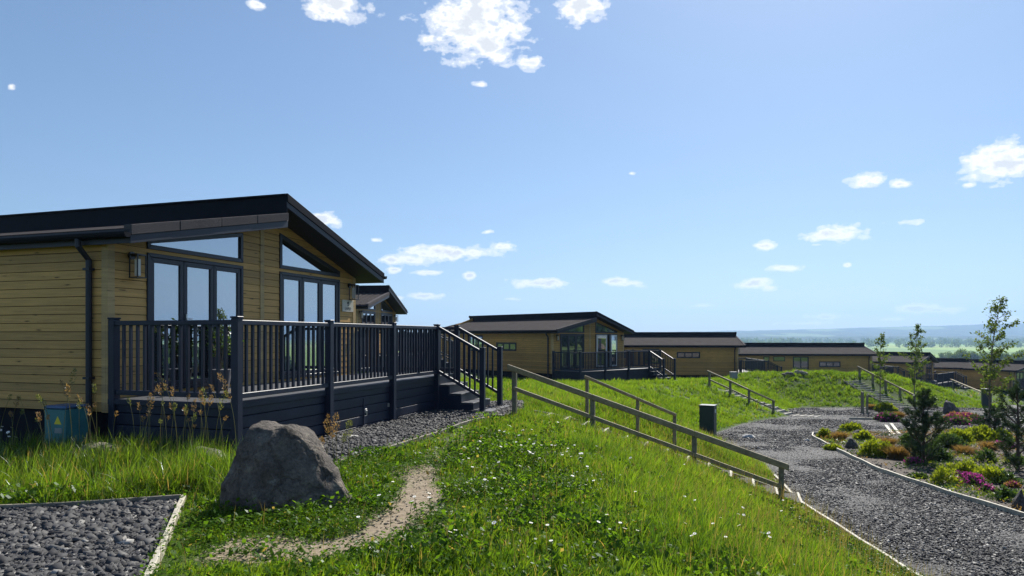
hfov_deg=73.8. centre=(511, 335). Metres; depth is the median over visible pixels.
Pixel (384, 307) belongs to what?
gable window
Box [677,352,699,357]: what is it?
window
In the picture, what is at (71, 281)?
timber lodge
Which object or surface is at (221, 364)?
potted plant
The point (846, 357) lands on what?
timber lodge
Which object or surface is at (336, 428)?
grass stalk
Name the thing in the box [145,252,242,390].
patio door
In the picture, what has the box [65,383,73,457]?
grass stalk
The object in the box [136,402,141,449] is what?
grass stalk
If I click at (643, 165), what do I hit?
sky
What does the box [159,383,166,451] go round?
grass stalk
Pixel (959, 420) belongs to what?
heather
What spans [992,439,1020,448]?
heather
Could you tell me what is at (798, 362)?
window
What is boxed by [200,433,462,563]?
dirt path
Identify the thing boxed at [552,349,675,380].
deck terrace
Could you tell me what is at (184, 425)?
grass stalk
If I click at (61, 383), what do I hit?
grass stalk
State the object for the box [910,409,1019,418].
timber edging
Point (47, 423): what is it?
grass stalk
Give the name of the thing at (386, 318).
patio door
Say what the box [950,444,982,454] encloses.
ornamental grass
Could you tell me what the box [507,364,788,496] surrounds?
timber handrail
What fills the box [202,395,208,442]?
grass stalk
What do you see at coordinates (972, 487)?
lime creeping foliage
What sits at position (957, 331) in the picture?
hills
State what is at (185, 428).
grass stalk
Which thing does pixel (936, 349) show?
ground
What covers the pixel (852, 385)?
timber steps
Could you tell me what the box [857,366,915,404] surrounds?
timber handrail
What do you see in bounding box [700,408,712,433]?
door
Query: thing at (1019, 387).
deck terrace
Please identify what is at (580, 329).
gable window
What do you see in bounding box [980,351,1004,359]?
field tree
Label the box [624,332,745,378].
timber lodge
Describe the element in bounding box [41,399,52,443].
grass stalk
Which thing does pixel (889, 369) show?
deck terrace
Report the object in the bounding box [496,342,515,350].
window
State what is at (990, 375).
sapling tree
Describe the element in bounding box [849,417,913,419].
timber edging
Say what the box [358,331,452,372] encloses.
deck terrace
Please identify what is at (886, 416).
heather
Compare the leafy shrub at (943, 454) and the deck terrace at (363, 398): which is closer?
the deck terrace at (363, 398)
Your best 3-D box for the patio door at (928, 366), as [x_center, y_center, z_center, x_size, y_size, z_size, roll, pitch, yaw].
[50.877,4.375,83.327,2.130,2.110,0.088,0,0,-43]
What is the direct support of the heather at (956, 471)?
on the planting bed
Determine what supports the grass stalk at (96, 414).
on the ground at (936, 349)
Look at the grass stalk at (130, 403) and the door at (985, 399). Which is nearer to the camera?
the grass stalk at (130, 403)
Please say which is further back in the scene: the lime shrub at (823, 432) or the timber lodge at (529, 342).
the timber lodge at (529, 342)
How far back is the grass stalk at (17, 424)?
8.76 m
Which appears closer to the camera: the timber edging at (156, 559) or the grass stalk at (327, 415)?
the timber edging at (156, 559)
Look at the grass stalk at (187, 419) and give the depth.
8.19 m
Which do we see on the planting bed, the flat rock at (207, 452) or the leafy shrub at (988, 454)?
the leafy shrub at (988, 454)
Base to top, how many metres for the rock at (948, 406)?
1.083 m
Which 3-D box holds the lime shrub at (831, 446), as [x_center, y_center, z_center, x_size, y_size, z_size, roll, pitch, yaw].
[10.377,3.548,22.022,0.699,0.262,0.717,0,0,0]
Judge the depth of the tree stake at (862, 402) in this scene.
40.02 m
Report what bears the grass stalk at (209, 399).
on the ground at (936, 349)
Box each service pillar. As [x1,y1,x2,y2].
[699,404,716,435]
[981,388,991,406]
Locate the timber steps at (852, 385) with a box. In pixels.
[843,380,912,406]
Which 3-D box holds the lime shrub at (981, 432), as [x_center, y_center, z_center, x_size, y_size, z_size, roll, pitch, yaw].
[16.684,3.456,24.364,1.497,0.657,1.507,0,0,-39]
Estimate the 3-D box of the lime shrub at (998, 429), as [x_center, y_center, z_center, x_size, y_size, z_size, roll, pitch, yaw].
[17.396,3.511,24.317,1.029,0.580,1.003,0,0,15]
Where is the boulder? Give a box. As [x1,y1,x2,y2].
[219,420,354,518]
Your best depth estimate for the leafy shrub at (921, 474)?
16.07 m
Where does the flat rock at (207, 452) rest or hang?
on the ground at (936, 349)
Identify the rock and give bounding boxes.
[76,442,132,455]
[190,446,226,460]
[782,372,794,375]
[794,370,807,375]
[845,438,858,448]
[943,400,959,413]
[1011,488,1023,509]
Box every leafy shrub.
[897,432,920,446]
[904,472,930,478]
[911,442,953,461]
[934,432,969,449]
[973,447,997,462]
[989,484,1016,500]
[994,470,1023,484]
[1003,452,1023,464]
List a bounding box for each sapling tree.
[869,332,890,403]
[898,323,930,398]
[961,295,1023,427]
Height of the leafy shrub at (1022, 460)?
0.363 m
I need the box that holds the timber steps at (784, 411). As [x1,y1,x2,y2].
[724,388,821,416]
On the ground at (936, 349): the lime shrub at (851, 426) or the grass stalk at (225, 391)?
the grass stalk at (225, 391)
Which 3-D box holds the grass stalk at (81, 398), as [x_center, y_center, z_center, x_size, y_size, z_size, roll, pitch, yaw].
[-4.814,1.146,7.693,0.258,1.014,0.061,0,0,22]
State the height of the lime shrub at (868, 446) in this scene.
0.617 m
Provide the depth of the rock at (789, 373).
51.41 m
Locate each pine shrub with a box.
[900,388,954,461]
[972,404,1012,433]
[990,380,1023,469]
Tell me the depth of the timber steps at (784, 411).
38.73 m
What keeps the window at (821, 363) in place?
in the timber lodge at (846, 357)
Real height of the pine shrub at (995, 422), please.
1.412 m
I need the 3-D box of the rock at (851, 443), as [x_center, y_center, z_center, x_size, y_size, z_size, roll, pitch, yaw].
[11.066,3.586,22.195,0.443,0.539,0.408,0,0,0]
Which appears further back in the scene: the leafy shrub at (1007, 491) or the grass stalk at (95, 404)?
the leafy shrub at (1007, 491)
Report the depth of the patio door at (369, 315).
33.59 m
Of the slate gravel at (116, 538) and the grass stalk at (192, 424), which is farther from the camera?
the grass stalk at (192, 424)
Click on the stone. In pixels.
(747, 435)
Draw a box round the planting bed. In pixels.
[823,431,1023,511]
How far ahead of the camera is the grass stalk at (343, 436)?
8.22 m
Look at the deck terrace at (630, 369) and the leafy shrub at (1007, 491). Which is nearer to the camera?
the leafy shrub at (1007, 491)
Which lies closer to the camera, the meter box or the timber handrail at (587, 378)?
the timber handrail at (587, 378)
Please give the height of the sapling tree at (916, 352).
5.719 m
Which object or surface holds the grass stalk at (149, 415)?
on the ground at (936, 349)
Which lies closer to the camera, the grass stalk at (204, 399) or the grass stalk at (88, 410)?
the grass stalk at (88, 410)
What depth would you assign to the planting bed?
18.18 m
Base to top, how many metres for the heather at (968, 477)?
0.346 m
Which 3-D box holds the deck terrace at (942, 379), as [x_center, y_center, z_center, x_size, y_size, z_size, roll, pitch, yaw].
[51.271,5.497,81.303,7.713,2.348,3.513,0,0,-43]
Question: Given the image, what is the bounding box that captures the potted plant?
[190,325,243,390]
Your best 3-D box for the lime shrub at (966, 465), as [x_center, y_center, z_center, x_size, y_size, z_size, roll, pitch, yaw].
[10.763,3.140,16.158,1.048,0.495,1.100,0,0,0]
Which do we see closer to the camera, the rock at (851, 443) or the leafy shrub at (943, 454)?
the leafy shrub at (943, 454)
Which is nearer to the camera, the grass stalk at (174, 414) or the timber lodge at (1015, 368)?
the grass stalk at (174, 414)
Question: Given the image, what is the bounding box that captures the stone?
[742,434,755,437]
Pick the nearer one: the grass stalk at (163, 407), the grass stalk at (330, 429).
the grass stalk at (330, 429)
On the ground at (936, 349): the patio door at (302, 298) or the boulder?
the boulder
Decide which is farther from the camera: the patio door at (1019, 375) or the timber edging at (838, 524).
the patio door at (1019, 375)
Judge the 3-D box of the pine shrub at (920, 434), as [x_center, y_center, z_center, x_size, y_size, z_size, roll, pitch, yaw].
[11.169,2.491,18.469,1.886,2.254,1.383,0,0,-20]
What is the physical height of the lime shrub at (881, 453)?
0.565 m
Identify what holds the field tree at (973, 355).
on the ground at (936, 349)
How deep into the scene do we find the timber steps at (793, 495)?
13.90 m
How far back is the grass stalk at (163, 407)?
8.49 m
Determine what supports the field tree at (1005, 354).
on the ground at (936, 349)
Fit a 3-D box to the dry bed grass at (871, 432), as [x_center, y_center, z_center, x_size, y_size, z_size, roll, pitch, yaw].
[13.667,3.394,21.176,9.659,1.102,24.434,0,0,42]
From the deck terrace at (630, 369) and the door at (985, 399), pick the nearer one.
the deck terrace at (630, 369)
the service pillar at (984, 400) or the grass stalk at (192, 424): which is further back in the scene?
the service pillar at (984, 400)
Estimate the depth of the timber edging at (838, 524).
10.72 m
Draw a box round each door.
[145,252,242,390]
[278,271,339,378]
[362,310,374,331]
[381,312,392,324]
[560,334,583,368]
[595,334,616,367]
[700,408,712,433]
[917,364,923,380]
[926,363,931,380]
[983,390,988,404]
[1016,372,1023,388]
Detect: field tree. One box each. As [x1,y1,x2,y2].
[938,351,951,357]
[946,348,969,357]
[968,351,981,358]
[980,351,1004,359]
[1002,352,1016,359]
[1008,349,1023,359]
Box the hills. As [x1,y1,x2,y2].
[693,323,1023,342]
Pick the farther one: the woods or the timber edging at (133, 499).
the woods
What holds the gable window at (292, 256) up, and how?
in the timber lodge at (71, 281)
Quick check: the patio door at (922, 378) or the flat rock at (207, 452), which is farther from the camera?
the patio door at (922, 378)
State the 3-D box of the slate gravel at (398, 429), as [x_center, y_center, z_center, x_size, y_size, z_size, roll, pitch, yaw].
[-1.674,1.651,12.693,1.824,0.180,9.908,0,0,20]
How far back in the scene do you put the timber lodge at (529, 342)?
42.53 m
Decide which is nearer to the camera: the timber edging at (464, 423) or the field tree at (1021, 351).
the timber edging at (464, 423)
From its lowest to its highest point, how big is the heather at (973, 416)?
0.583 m
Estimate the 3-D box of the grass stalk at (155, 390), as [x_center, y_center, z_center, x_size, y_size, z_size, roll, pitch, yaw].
[-4.316,1.107,8.155,0.209,1.084,0.070,0,0,-30]
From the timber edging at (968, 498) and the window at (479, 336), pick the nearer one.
the timber edging at (968, 498)
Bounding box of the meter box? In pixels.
[730,372,737,378]
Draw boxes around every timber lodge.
[0,193,386,446]
[356,285,407,352]
[432,311,634,378]
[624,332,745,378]
[738,343,877,372]
[872,352,939,381]
[933,358,970,385]
[960,359,1023,392]
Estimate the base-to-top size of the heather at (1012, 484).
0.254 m
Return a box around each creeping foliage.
[818,428,1023,502]
[822,428,1023,500]
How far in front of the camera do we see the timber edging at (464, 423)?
11.19 m
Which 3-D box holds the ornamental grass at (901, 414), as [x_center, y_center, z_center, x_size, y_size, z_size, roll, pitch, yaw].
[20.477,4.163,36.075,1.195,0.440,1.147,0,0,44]
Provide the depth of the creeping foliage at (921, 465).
17.83 m
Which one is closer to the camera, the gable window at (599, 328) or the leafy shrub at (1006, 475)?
the leafy shrub at (1006, 475)
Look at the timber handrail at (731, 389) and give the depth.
38.49 m
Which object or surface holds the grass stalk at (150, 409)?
on the ground at (936, 349)
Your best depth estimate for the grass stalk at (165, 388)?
8.47 m
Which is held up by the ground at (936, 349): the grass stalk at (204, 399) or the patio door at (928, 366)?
the grass stalk at (204, 399)
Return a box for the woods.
[738,336,1023,347]
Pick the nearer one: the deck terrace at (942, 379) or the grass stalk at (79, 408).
the grass stalk at (79, 408)
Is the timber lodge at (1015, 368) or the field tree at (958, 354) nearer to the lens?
the timber lodge at (1015, 368)
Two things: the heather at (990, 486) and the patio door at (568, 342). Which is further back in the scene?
the patio door at (568, 342)
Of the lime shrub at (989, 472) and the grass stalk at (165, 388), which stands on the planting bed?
the lime shrub at (989, 472)
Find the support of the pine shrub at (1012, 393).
on the planting bed
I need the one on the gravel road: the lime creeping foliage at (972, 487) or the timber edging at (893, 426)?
the timber edging at (893, 426)
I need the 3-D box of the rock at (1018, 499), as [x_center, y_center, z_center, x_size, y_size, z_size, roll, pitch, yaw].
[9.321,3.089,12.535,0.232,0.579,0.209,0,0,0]
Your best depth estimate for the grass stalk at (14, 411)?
8.51 m
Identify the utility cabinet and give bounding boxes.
[44,403,88,448]
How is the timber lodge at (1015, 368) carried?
on the ground at (936, 349)
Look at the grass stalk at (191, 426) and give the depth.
7.81 m
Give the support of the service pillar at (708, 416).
on the ground at (936, 349)
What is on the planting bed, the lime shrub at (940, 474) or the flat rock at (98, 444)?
the lime shrub at (940, 474)
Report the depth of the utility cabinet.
9.26 m
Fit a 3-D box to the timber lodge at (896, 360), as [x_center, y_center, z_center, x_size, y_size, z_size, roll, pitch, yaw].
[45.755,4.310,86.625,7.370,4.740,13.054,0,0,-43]
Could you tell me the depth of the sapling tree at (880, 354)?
43.95 m
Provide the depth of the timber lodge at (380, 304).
35.01 m
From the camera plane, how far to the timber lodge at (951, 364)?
91.72 m
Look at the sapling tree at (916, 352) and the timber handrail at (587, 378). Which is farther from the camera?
the sapling tree at (916, 352)
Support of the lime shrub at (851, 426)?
on the gravel road
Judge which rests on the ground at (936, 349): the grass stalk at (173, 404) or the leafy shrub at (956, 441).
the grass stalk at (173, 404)
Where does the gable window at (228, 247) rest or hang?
in the timber lodge at (71, 281)
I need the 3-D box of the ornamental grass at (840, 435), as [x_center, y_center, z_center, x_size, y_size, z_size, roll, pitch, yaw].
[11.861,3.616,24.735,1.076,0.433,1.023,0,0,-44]
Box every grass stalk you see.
[12,396,20,452]
[14,408,23,446]
[35,412,44,459]
[36,394,49,459]
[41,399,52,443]
[59,380,71,448]
[62,368,76,449]
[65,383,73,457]
[76,398,81,447]
[77,393,90,450]
[87,402,97,443]
[87,408,91,449]
[92,384,96,450]
[126,397,134,439]
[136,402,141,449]
[142,384,159,453]
[146,393,153,451]
[146,407,151,457]
[155,372,176,456]
[158,387,166,443]
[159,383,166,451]
[170,387,177,452]
[170,403,176,451]
[181,404,187,459]
[183,407,192,452]
[185,394,190,447]
[187,412,196,455]
[191,399,196,446]
[201,388,206,446]
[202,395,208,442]
[202,395,213,449]
[209,384,222,449]
[214,390,228,452]
[217,372,235,439]
[323,414,331,432]
[328,427,334,462]
[331,412,339,463]
[340,433,346,465]
[345,419,352,465]
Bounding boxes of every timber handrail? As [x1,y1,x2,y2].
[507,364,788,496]
[584,375,676,451]
[707,370,774,412]
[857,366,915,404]
[950,379,980,392]
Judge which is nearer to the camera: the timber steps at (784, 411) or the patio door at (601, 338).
the timber steps at (784, 411)
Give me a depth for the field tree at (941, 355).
698.57 m
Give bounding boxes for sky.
[0,0,1023,331]
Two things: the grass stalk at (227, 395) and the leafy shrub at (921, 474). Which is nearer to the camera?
the grass stalk at (227, 395)
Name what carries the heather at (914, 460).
on the planting bed
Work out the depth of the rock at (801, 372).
51.78 m
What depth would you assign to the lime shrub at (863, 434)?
24.75 m
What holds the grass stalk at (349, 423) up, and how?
on the ground at (936, 349)
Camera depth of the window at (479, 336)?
45.16 m
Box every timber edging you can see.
[0,494,180,507]
[144,495,185,575]
[334,414,502,464]
[774,474,918,575]
[812,432,1023,516]
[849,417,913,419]
[890,423,900,433]
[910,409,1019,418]
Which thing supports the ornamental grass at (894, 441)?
on the planting bed
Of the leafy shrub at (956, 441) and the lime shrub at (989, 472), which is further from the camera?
the leafy shrub at (956, 441)
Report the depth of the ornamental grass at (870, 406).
43.02 m
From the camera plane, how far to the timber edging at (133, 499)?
6.56 m
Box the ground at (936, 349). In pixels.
[1,342,1023,575]
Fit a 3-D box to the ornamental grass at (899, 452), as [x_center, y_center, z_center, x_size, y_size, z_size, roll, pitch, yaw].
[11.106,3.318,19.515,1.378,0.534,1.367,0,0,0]
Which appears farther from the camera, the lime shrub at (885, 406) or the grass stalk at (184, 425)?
the lime shrub at (885, 406)
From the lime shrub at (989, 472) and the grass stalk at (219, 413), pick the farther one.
the lime shrub at (989, 472)
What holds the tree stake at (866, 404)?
on the ground at (936, 349)
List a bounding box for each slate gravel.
[0,498,182,575]
[318,399,524,463]
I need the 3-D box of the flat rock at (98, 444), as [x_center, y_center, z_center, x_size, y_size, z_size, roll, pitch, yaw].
[-5.129,1.559,8.763,0.916,0.394,0.444,0,0,0]
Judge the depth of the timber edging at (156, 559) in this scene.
5.34 m
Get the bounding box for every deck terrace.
[107,316,509,456]
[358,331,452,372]
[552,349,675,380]
[738,357,781,372]
[872,364,909,378]
[916,371,968,388]
[1013,380,1023,396]
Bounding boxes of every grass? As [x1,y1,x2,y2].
[0,368,1023,575]
[815,428,1023,510]
[829,430,852,440]
[865,404,875,409]
[878,436,900,444]
[880,444,910,459]
[893,411,906,417]
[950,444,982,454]
[974,440,1001,450]
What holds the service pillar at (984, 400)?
on the ground at (936, 349)
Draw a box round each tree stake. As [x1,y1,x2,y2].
[861,392,863,412]
[866,395,867,413]
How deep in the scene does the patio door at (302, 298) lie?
14.20 m
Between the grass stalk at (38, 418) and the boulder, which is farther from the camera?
the grass stalk at (38, 418)
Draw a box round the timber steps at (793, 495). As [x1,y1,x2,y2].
[533,410,802,505]
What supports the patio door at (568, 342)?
in the timber lodge at (529, 342)
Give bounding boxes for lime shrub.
[816,428,831,438]
[822,442,843,450]
[838,421,865,431]
[852,429,873,439]
[856,438,883,457]
[872,400,898,411]
[875,440,891,457]
[929,464,963,485]
[940,427,975,442]
[944,459,979,472]
[965,424,1001,441]
[973,464,1008,483]
[992,427,1015,441]
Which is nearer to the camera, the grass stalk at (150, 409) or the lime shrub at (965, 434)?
the grass stalk at (150, 409)
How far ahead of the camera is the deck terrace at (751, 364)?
57.94 m
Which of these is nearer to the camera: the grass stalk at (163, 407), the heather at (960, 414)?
the grass stalk at (163, 407)
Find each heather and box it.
[871,410,900,421]
[902,456,927,465]
[943,411,977,422]
[945,415,972,424]
[948,469,962,478]
[956,470,993,485]
[970,412,984,423]
[978,482,997,491]
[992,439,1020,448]
[1003,480,1021,487]
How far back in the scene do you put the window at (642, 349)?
58.67 m
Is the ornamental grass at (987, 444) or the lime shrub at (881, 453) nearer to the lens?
the lime shrub at (881, 453)
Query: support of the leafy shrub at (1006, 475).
on the planting bed
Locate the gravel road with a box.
[717,405,1023,575]
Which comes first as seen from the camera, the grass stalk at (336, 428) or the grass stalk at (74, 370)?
the grass stalk at (336, 428)
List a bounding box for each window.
[146,233,242,262]
[279,233,339,276]
[381,301,392,312]
[470,335,482,350]
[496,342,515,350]
[561,326,583,332]
[595,322,616,332]
[642,349,658,363]
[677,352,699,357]
[773,356,784,360]
[793,357,808,368]
[819,361,840,366]

